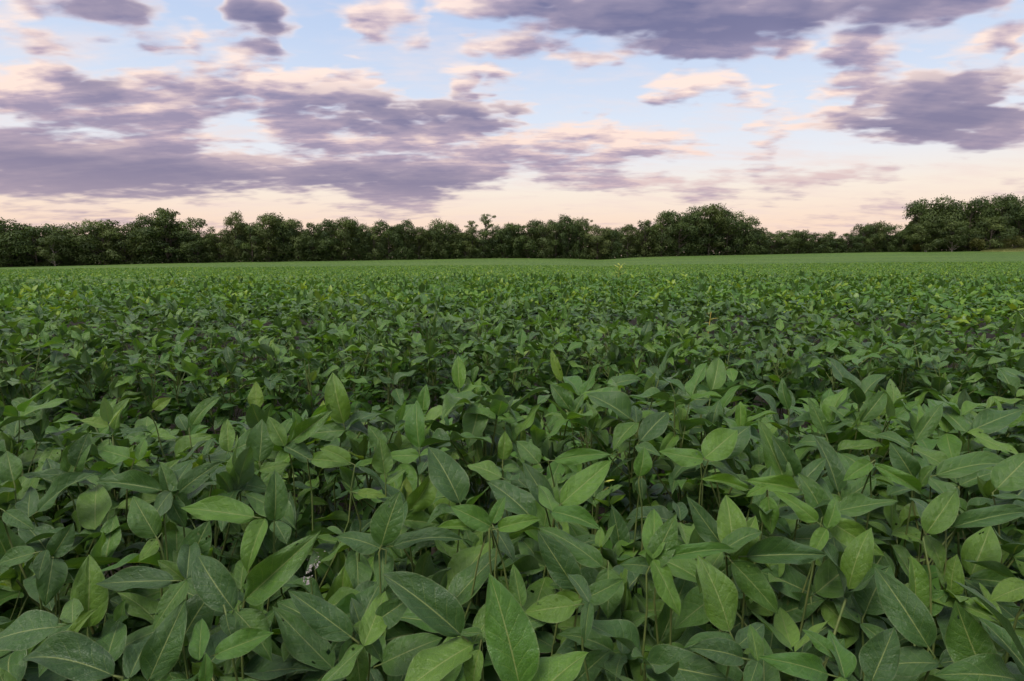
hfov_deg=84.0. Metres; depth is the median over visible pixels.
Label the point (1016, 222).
tree
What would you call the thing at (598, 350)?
soybean plant
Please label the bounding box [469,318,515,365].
soybean plant
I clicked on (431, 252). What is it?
tree
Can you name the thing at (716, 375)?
soybean plant
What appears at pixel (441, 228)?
tree
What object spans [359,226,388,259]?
tree
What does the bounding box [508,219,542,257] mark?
tree
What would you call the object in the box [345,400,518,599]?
soybean plant
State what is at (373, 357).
soybean plant
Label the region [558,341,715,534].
soybean plant
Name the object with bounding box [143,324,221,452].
soybean plant
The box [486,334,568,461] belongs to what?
soybean plant
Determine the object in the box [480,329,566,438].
soybean plant
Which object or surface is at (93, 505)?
soybean plant
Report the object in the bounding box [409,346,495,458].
soybean plant
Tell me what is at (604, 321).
soybean plant
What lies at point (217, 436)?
soybean plant
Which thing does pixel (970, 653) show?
soybean plant
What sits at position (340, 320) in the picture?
soybean plant
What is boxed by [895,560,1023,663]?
soybean plant
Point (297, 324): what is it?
soybean plant
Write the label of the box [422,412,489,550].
soybean plant
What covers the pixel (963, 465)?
soybean plant
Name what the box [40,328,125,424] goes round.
soybean plant
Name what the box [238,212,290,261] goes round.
tree
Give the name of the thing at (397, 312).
soybean plant
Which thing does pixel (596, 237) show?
tree
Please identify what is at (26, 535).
soybean plant
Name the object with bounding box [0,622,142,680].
soybean plant
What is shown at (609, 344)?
soybean plant
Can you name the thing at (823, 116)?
sky
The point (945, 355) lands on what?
soybean plant
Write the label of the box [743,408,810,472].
soybean plant
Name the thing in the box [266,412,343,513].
soybean plant
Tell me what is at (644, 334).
soybean plant
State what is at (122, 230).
tree
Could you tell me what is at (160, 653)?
soybean plant
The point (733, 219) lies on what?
tree
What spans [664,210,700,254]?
tree
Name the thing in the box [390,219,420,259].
tree
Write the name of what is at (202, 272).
soybean leaves
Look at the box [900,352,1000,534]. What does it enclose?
soybean plant
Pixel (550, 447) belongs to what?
soybean plant
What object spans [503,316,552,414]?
soybean plant
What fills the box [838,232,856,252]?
tree
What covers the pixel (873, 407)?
soybean plant
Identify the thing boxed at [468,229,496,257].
tree
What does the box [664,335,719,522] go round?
soybean plant
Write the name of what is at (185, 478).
soybean plant
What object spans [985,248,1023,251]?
grass bank
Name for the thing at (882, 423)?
soybean plant
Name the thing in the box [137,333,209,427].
soybean plant
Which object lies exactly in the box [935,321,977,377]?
soybean plant
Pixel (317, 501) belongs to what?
soybean plant
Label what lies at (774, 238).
tree
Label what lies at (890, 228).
tree
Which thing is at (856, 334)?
soybean plant
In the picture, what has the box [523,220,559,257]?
tree
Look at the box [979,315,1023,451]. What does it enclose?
soybean plant
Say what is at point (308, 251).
tree
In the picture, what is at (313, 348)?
soybean plant
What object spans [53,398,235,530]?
soybean plant
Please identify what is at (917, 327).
soybean plant
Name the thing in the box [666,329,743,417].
soybean plant
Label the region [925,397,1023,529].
soybean plant
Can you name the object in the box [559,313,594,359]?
soybean plant
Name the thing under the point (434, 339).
soybean plant
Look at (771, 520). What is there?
soybean plant
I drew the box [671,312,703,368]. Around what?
soybean plant
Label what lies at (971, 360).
soybean plant
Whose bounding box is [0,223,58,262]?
tree
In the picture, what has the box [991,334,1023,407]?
soybean plant
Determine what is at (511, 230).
tree
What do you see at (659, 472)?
soybean plant
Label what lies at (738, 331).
soybean plant
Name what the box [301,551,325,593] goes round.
seed head
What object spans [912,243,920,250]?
shrub
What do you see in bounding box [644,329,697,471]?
soybean plant
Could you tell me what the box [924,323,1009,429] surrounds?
soybean plant
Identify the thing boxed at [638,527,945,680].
soybean plant
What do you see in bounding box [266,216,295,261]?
tree
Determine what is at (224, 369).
soybean plant
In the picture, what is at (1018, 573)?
soybean plant
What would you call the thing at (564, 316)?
soybean plant
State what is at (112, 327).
soybean plant
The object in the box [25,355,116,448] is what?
soybean plant
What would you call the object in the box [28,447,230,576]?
soybean plant
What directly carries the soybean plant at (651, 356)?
on the ground at (758, 397)
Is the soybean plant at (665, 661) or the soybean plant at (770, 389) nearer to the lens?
the soybean plant at (665, 661)
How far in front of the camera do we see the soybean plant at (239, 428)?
1.73 m
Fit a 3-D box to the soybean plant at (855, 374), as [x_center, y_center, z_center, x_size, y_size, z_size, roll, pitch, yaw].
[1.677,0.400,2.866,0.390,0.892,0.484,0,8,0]
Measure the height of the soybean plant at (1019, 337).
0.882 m
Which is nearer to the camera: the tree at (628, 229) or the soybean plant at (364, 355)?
the soybean plant at (364, 355)
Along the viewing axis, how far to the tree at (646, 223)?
212.53 m
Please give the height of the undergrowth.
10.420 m
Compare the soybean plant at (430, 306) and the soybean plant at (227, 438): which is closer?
the soybean plant at (227, 438)
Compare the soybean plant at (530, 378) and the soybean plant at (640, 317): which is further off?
the soybean plant at (640, 317)
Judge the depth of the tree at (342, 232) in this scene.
193.91 m
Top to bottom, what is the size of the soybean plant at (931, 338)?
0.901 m
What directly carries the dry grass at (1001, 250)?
on the grass bank
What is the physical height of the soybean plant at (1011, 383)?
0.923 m
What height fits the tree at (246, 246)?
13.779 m
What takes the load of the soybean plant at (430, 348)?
on the ground at (758, 397)
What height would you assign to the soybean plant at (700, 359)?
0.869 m
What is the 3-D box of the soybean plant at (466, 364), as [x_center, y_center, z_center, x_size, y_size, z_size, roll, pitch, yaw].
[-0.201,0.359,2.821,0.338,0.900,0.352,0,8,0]
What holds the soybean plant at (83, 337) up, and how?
on the ground at (758, 397)
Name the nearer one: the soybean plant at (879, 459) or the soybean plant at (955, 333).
the soybean plant at (879, 459)
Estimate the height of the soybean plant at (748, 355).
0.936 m
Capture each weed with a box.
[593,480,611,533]
[613,263,625,312]
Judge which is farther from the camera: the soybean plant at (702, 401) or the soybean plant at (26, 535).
the soybean plant at (702, 401)
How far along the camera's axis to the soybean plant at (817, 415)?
0.98 m
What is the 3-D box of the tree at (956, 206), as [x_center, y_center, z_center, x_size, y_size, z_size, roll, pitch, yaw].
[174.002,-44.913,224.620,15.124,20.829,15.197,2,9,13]
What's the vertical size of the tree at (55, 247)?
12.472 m
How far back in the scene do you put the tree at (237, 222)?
188.66 m
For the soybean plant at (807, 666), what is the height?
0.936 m
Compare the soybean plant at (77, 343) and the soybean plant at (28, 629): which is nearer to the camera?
the soybean plant at (28, 629)
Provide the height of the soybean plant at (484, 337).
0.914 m
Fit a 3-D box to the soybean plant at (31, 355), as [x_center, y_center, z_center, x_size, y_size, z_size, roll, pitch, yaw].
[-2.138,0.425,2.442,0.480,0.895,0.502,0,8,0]
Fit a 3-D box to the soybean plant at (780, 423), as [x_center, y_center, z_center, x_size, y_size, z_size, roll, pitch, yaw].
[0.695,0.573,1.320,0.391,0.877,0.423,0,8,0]
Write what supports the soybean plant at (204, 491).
on the ground at (758, 397)
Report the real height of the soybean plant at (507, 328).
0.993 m
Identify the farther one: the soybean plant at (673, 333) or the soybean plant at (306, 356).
the soybean plant at (673, 333)
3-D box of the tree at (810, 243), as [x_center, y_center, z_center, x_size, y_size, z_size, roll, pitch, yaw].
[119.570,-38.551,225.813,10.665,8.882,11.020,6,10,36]
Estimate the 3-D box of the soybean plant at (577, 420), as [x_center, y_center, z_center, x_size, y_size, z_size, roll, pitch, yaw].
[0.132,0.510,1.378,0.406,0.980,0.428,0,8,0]
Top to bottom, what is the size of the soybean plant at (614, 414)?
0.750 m
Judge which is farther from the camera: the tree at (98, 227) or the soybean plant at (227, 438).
the tree at (98, 227)
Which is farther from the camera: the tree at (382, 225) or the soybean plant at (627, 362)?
the tree at (382, 225)
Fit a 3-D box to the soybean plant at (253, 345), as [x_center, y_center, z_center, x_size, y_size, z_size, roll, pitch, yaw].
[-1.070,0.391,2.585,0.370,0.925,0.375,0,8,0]
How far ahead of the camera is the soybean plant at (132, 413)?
2.49 m
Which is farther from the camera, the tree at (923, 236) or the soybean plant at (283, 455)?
the tree at (923, 236)
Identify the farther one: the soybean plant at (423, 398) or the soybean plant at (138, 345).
the soybean plant at (138, 345)
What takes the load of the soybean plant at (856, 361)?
on the ground at (758, 397)
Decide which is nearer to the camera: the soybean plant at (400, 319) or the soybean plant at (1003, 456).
the soybean plant at (1003, 456)
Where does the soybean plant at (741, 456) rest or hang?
on the ground at (758, 397)
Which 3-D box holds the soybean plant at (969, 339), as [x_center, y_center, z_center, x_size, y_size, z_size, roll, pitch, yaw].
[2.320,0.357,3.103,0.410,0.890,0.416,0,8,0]
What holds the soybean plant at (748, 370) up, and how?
on the ground at (758, 397)
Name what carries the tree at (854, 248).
on the ground at (758, 397)
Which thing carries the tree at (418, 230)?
on the ground at (758, 397)
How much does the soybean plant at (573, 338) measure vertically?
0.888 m
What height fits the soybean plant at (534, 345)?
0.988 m
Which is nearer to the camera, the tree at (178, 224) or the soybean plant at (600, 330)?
the soybean plant at (600, 330)
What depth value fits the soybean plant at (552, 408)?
1.86 m
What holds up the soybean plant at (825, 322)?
on the ground at (758, 397)
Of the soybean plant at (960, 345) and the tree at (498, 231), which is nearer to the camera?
the soybean plant at (960, 345)
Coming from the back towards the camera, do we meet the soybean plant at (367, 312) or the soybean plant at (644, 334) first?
the soybean plant at (367, 312)
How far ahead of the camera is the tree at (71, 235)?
170.67 m
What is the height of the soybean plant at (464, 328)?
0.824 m
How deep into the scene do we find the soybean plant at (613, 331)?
3.09 m
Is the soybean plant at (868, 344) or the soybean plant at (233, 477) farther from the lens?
the soybean plant at (868, 344)
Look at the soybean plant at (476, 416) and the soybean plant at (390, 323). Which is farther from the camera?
the soybean plant at (390, 323)
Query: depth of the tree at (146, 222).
178.99 m
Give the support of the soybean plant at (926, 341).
on the ground at (758, 397)
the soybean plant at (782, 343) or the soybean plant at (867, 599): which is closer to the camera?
the soybean plant at (867, 599)
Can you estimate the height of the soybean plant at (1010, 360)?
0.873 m
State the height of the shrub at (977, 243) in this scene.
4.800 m
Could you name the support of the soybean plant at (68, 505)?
on the ground at (758, 397)
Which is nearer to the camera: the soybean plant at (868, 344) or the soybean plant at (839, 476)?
the soybean plant at (839, 476)
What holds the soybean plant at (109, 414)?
on the ground at (758, 397)
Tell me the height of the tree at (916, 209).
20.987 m
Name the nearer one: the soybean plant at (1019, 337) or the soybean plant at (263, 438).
the soybean plant at (263, 438)
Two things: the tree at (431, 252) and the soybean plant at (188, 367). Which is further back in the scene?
the tree at (431, 252)
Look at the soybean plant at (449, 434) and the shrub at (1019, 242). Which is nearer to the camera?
the soybean plant at (449, 434)
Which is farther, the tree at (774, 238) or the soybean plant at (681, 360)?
the tree at (774, 238)
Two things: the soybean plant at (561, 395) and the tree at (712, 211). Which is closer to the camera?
the soybean plant at (561, 395)
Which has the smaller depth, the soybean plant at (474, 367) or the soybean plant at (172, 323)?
the soybean plant at (474, 367)
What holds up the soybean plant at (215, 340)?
on the ground at (758, 397)
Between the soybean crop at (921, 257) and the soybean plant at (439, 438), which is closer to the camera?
the soybean plant at (439, 438)
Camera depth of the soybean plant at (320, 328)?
2.98 m
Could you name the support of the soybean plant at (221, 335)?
on the ground at (758, 397)
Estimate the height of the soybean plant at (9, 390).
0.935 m
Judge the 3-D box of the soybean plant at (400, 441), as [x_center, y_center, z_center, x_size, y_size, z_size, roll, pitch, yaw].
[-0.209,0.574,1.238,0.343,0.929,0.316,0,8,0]
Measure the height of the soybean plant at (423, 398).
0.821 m
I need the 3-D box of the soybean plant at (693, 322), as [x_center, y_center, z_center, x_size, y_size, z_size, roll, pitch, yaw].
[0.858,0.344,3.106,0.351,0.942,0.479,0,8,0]
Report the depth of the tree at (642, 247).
213.58 m
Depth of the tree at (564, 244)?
208.34 m
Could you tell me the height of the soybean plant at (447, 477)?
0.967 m
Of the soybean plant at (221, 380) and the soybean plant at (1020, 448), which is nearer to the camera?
the soybean plant at (1020, 448)
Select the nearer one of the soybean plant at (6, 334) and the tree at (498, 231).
the soybean plant at (6, 334)
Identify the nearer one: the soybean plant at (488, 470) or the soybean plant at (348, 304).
the soybean plant at (488, 470)
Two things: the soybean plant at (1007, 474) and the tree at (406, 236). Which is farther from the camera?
the tree at (406, 236)
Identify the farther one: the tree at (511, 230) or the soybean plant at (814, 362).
the tree at (511, 230)
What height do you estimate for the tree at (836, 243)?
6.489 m
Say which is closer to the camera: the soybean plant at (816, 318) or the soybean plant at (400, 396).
the soybean plant at (400, 396)
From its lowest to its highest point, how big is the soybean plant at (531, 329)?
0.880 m
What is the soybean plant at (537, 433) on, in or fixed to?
on the ground at (758, 397)
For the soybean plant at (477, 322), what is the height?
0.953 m
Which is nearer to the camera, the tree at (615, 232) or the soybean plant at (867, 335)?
the soybean plant at (867, 335)
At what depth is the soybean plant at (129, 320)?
2.82 m
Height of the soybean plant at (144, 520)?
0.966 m
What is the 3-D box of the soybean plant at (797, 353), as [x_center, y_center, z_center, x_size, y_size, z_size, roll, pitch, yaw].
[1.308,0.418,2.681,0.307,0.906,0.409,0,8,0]
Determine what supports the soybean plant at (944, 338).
on the ground at (758, 397)
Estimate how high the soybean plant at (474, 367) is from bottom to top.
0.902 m
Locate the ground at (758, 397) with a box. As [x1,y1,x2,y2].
[0,251,1023,654]
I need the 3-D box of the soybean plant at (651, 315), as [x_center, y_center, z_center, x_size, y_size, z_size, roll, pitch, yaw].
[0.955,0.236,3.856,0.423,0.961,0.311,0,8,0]
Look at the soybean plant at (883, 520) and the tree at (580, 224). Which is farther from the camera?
the tree at (580, 224)
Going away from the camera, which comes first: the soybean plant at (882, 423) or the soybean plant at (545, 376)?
the soybean plant at (882, 423)
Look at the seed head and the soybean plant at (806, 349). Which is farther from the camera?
the soybean plant at (806, 349)
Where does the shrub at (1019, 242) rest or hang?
on the ground at (758, 397)
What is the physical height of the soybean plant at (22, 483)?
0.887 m
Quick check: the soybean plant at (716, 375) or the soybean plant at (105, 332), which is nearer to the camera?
the soybean plant at (716, 375)
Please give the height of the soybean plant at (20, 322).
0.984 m
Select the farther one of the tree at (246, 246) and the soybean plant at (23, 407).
the tree at (246, 246)
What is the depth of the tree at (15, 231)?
164.28 m
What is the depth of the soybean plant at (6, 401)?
2.42 m
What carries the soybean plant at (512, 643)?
on the ground at (758, 397)
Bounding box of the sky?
[0,0,1023,262]
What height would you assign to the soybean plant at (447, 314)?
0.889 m
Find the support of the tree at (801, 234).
on the ground at (758, 397)
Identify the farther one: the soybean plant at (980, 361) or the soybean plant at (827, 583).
the soybean plant at (980, 361)
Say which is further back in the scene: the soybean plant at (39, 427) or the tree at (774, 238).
the tree at (774, 238)
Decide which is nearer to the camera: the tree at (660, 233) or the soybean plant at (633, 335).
the soybean plant at (633, 335)
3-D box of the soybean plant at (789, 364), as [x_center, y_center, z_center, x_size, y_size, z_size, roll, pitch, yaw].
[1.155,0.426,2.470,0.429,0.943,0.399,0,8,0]
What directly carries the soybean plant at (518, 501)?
on the ground at (758, 397)
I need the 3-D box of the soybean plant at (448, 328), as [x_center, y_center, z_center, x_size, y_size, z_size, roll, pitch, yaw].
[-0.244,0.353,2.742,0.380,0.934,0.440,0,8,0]
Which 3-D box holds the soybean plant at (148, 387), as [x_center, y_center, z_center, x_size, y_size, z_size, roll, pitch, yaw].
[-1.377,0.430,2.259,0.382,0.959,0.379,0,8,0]
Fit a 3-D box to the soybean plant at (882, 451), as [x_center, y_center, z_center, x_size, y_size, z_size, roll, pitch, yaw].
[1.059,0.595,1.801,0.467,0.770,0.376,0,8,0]
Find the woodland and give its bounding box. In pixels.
[1,210,1022,266]
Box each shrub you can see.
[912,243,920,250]
[969,238,985,249]
[1000,235,1023,248]
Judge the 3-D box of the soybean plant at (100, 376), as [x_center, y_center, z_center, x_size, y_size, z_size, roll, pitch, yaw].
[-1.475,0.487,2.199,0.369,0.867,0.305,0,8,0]
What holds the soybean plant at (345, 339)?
on the ground at (758, 397)
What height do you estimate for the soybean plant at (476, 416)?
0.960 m
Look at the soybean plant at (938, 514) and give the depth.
0.71 m
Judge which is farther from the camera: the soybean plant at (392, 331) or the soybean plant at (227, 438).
the soybean plant at (392, 331)
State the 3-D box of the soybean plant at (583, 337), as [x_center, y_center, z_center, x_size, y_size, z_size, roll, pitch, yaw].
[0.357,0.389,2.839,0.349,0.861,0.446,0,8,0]
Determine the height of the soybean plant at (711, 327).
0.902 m
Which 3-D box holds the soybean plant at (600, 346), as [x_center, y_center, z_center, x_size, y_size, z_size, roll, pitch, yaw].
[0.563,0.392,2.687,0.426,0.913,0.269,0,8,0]
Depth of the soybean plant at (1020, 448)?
1.21 m
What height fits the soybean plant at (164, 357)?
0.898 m
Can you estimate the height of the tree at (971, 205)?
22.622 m
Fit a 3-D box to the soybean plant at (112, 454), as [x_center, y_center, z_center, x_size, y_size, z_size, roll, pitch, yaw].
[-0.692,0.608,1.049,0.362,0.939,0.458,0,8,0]
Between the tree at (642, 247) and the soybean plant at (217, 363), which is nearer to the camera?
the soybean plant at (217, 363)
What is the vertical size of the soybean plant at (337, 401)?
0.986 m
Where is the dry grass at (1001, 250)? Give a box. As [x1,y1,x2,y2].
[980,246,1023,251]
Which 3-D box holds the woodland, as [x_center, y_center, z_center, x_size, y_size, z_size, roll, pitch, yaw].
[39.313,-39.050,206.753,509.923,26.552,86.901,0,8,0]
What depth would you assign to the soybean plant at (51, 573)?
0.68 m
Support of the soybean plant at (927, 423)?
on the ground at (758, 397)
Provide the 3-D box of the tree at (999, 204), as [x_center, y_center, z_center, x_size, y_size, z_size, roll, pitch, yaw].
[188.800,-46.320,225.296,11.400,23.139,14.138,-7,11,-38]
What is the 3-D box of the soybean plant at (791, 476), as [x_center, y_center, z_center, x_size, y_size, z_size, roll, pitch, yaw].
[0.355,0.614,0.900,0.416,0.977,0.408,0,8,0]
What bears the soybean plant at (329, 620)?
on the ground at (758, 397)
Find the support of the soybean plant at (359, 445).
on the ground at (758, 397)
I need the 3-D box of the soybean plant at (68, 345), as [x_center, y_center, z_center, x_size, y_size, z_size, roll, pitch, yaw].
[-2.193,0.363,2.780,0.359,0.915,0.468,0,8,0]
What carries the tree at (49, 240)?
on the ground at (758, 397)
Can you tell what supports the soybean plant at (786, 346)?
on the ground at (758, 397)
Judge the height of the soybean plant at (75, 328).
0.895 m
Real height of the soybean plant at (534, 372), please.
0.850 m
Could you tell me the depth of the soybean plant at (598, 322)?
3.90 m
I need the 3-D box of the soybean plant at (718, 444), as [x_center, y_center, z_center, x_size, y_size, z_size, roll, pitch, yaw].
[0.341,0.616,0.972,0.326,0.950,0.493,0,8,0]
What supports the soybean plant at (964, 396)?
on the ground at (758, 397)
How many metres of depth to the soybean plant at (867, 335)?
2.98 m
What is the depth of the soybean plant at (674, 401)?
1.16 m
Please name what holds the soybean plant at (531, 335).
on the ground at (758, 397)
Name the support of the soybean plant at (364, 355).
on the ground at (758, 397)
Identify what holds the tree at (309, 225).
on the ground at (758, 397)
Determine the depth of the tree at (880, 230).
224.56 m
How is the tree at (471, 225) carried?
on the ground at (758, 397)
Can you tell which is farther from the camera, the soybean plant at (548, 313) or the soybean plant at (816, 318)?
the soybean plant at (548, 313)
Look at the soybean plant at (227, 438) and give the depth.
1.07 m
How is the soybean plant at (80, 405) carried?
on the ground at (758, 397)
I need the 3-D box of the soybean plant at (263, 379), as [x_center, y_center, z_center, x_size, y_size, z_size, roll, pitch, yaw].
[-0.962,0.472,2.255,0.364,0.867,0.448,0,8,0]
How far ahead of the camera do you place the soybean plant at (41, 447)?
1.52 m
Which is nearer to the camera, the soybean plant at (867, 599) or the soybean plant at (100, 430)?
the soybean plant at (867, 599)
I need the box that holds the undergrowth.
[0,243,1009,266]
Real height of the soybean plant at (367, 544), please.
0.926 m
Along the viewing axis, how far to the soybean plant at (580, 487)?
0.70 m
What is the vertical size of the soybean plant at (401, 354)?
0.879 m
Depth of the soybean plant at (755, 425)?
1.86 m
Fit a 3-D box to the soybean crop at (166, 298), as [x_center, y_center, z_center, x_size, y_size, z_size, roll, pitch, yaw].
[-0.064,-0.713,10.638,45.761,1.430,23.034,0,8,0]
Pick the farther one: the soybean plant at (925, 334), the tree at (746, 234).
the tree at (746, 234)
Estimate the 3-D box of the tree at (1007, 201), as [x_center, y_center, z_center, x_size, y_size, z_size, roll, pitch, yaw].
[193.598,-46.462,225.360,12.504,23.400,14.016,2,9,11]
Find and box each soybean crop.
[0,251,1023,294]
[0,268,1023,680]
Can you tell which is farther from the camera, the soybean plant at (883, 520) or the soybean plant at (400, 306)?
the soybean plant at (400, 306)
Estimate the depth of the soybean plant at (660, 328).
3.12 m
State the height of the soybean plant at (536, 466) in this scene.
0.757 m
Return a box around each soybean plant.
[0,316,74,400]
[0,316,90,420]
[0,320,30,377]
[0,331,81,449]
[0,333,60,427]
[0,333,73,449]
[0,336,85,432]
[0,359,21,405]
[0,379,89,517]
[0,398,131,566]
[0,432,154,634]
[0,439,46,518]
[0,443,52,484]
[0,458,160,611]
[0,484,246,680]
[0,523,160,680]
[0,555,222,680]
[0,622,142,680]
[1,522,147,654]
[5,422,119,574]
[17,322,75,421]
[18,423,132,511]
[20,447,75,585]
[22,542,319,680]
[23,320,92,412]
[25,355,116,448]
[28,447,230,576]
[39,344,146,512]
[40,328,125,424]
[44,397,175,571]
[49,433,211,632]
[50,324,131,390]
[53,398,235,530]
[65,330,145,435]
[70,332,176,427]
[76,321,141,397]
[85,353,172,564]
[88,416,209,519]
[96,460,298,679]
[101,320,183,461]
[101,410,331,671]
[102,330,181,460]
[107,311,159,444]
[107,328,205,462]
[112,435,295,667]
[117,396,240,567]
[126,342,234,451]
[127,470,287,680]
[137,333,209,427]
[139,599,273,680]
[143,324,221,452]
[151,318,216,417]
[156,329,260,431]
[160,346,256,544]
[171,319,267,417]
[172,332,238,393]
[180,360,291,437]
[186,448,309,550]
[189,382,338,589]
[191,531,463,680]
[192,420,247,464]
[194,314,252,393]
[194,343,302,424]
[198,653,212,680]
[209,491,478,680]
[210,428,319,512]
[211,373,381,589]
[215,337,312,411]
[217,418,364,588]
[227,347,308,435]
[229,325,318,495]
[231,400,396,536]
[232,317,287,406]
[238,445,417,680]
[241,315,307,407]
[257,342,326,452]
[266,323,358,509]
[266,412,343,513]
[270,327,333,452]
[272,548,504,680]
[273,308,326,383]
[280,347,371,517]
[286,319,374,399]
[295,320,344,403]
[299,307,347,370]
[301,312,345,368]
[303,323,390,407]
[305,518,477,633]
[310,410,428,514]
[319,416,435,557]
[330,324,391,432]
[330,501,488,680]
[334,314,394,407]
[334,318,395,415]
[337,401,483,593]
[338,338,416,434]
[339,384,441,566]
[341,298,382,372]
[341,317,403,402]
[344,382,546,553]
[344,428,427,514]
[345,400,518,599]
[346,304,398,361]
[349,337,444,433]
[356,309,404,402]
[361,331,441,431]
[365,437,508,650]
[367,319,439,403]
[369,319,421,400]
[374,310,411,362]
[377,301,439,384]
[382,564,546,680]
[387,315,453,420]
[391,332,467,419]
[396,306,475,401]
[407,292,455,407]
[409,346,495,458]
[411,311,451,354]
[411,417,609,588]
[415,315,458,396]
[415,377,540,589]
[419,460,575,639]
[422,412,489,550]
[423,317,486,460]
[425,356,577,600]
[425,425,517,547]
[435,310,470,354]
[441,323,486,356]
[442,321,496,470]
[447,334,517,407]
[449,321,521,392]
[451,460,632,680]
[452,300,493,389]
[452,308,496,363]
[455,573,588,680]
[456,395,549,473]
[457,332,536,410]
[466,403,581,473]
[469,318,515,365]
[479,313,510,380]
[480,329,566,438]
[480,431,643,656]
[484,509,764,680]
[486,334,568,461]
[487,334,558,415]
[488,313,526,384]
[489,302,534,384]
[493,447,681,638]
[498,461,659,632]
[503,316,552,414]
[505,311,561,388]
[507,330,593,437]
[510,331,574,423]
[511,314,559,415]
[515,349,645,509]
[521,307,575,401]
[524,306,594,394]
[525,364,670,548]
[526,331,583,399]
[533,308,579,357]
[533,308,586,358]
[541,405,612,510]
[549,323,608,386]
[550,527,777,680]
[554,331,629,414]
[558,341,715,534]
[558,414,657,529]
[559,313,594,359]
[559,329,609,437]
[563,335,607,432]
[567,326,644,452]
[575,316,610,373]
[576,340,653,451]
[578,323,635,429]
[586,326,675,437]
[588,406,692,530]
[590,320,643,452]
[594,310,637,433]
[594,629,856,680]
[609,363,777,575]
[612,312,645,393]
[613,321,665,439]
[615,357,765,529]
[621,408,700,501]
[623,308,680,365]
[623,412,765,586]
[625,313,667,372]
[626,323,672,390]
[626,428,830,670]
[628,328,704,494]
[632,345,700,459]
[632,473,829,640]
[637,387,776,521]
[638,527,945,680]
[642,318,705,382]
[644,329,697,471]
[650,345,711,523]
[652,309,708,496]
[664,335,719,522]
[665,421,760,501]
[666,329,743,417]
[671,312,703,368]
[676,404,785,524]
[678,338,736,413]
[680,322,718,380]
[682,491,884,680]
[688,327,777,410]
[694,321,787,421]
[694,419,938,680]
[700,333,771,420]
[702,398,894,671]
[708,333,774,417]
[716,325,770,392]
[719,342,795,411]
[722,404,810,454]
[727,567,1023,680]
[729,327,823,433]
[734,329,786,412]
[738,341,824,410]
[739,335,843,392]
[741,390,900,530]
[743,378,886,531]
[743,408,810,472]
[748,337,799,416]
[750,318,830,419]
[751,385,910,543]
[752,435,943,680]
[761,334,823,436]
[776,342,895,403]
[781,370,917,516]
[783,403,918,557]
[789,311,836,424]
[793,330,863,432]
[798,312,856,388]
[800,345,909,427]
[806,565,1010,680]
[807,313,869,378]
[812,356,939,555]
[814,330,885,417]
[815,329,898,419]
[821,491,1023,680]
[827,451,1003,669]
[837,329,916,415]
[841,317,915,388]
[854,442,1016,649]
[857,319,926,474]
[859,391,1023,564]
[860,421,921,530]
[861,453,1023,662]
[862,329,914,388]
[865,329,938,397]
[872,333,966,405]
[873,445,936,557]
[874,403,1023,634]
[879,340,930,460]
[880,418,925,524]
[883,323,950,392]
[887,343,979,404]
[895,333,967,395]
[895,392,1023,569]
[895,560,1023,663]
[898,328,964,405]
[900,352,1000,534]
[905,323,967,390]
[909,369,1023,560]
[913,387,1023,559]
[921,413,1023,569]
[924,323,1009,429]
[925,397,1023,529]
[926,328,993,379]
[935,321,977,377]
[945,346,1023,409]
[947,516,1023,603]
[950,322,1023,403]
[956,346,1023,437]
[958,335,1008,382]
[964,338,1023,399]
[966,554,1023,587]
[971,350,1023,409]
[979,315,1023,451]
[981,333,1023,402]
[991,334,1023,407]
[999,433,1023,610]
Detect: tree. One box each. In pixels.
[0,217,40,266]
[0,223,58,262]
[34,235,68,265]
[41,226,81,265]
[49,222,97,264]
[68,219,137,264]
[99,222,144,263]
[123,212,169,263]
[128,219,201,262]
[137,207,187,260]
[175,230,219,262]
[182,217,215,262]
[203,228,233,261]
[221,211,250,261]
[230,223,269,261]
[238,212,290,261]
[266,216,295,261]
[279,217,311,260]
[297,228,331,260]
[305,222,325,260]
[314,218,347,259]
[325,216,362,259]
[345,219,373,260]
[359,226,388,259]
[372,219,404,258]
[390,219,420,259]
[403,227,431,258]
[418,226,446,258]
[425,218,452,258]
[442,223,469,258]
[451,229,478,257]
[464,220,478,250]
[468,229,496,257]
[480,214,495,255]
[488,224,512,257]
[498,222,527,256]
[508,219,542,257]
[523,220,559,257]
[545,219,569,257]
[554,213,580,257]
[568,217,590,258]
[582,224,614,259]
[597,227,623,258]
[613,224,640,257]
[628,226,660,256]
[633,219,656,255]
[646,210,679,256]
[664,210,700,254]
[675,205,718,255]
[689,203,733,254]
[711,208,749,254]
[725,216,765,254]
[744,227,775,253]
[762,230,786,253]
[773,230,803,253]
[787,230,809,252]
[802,232,826,252]
[817,231,839,252]
[826,238,847,251]
[837,234,865,252]
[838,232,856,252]
[848,223,878,248]
[864,220,887,251]
[876,222,902,251]
[889,230,916,251]
[898,201,942,250]
[902,194,968,251]
[902,221,947,251]
[933,200,969,249]
[935,218,971,251]
[954,195,995,250]
[966,215,1020,249]
[969,194,1008,248]
[992,193,1023,247]
[1003,197,1023,246]
[1005,195,1023,237]
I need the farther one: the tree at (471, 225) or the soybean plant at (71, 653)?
the tree at (471, 225)
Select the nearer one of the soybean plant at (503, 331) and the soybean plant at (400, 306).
the soybean plant at (503, 331)
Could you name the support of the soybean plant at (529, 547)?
on the ground at (758, 397)
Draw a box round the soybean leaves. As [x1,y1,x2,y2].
[0,261,1023,278]
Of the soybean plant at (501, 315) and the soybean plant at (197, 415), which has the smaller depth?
the soybean plant at (197, 415)

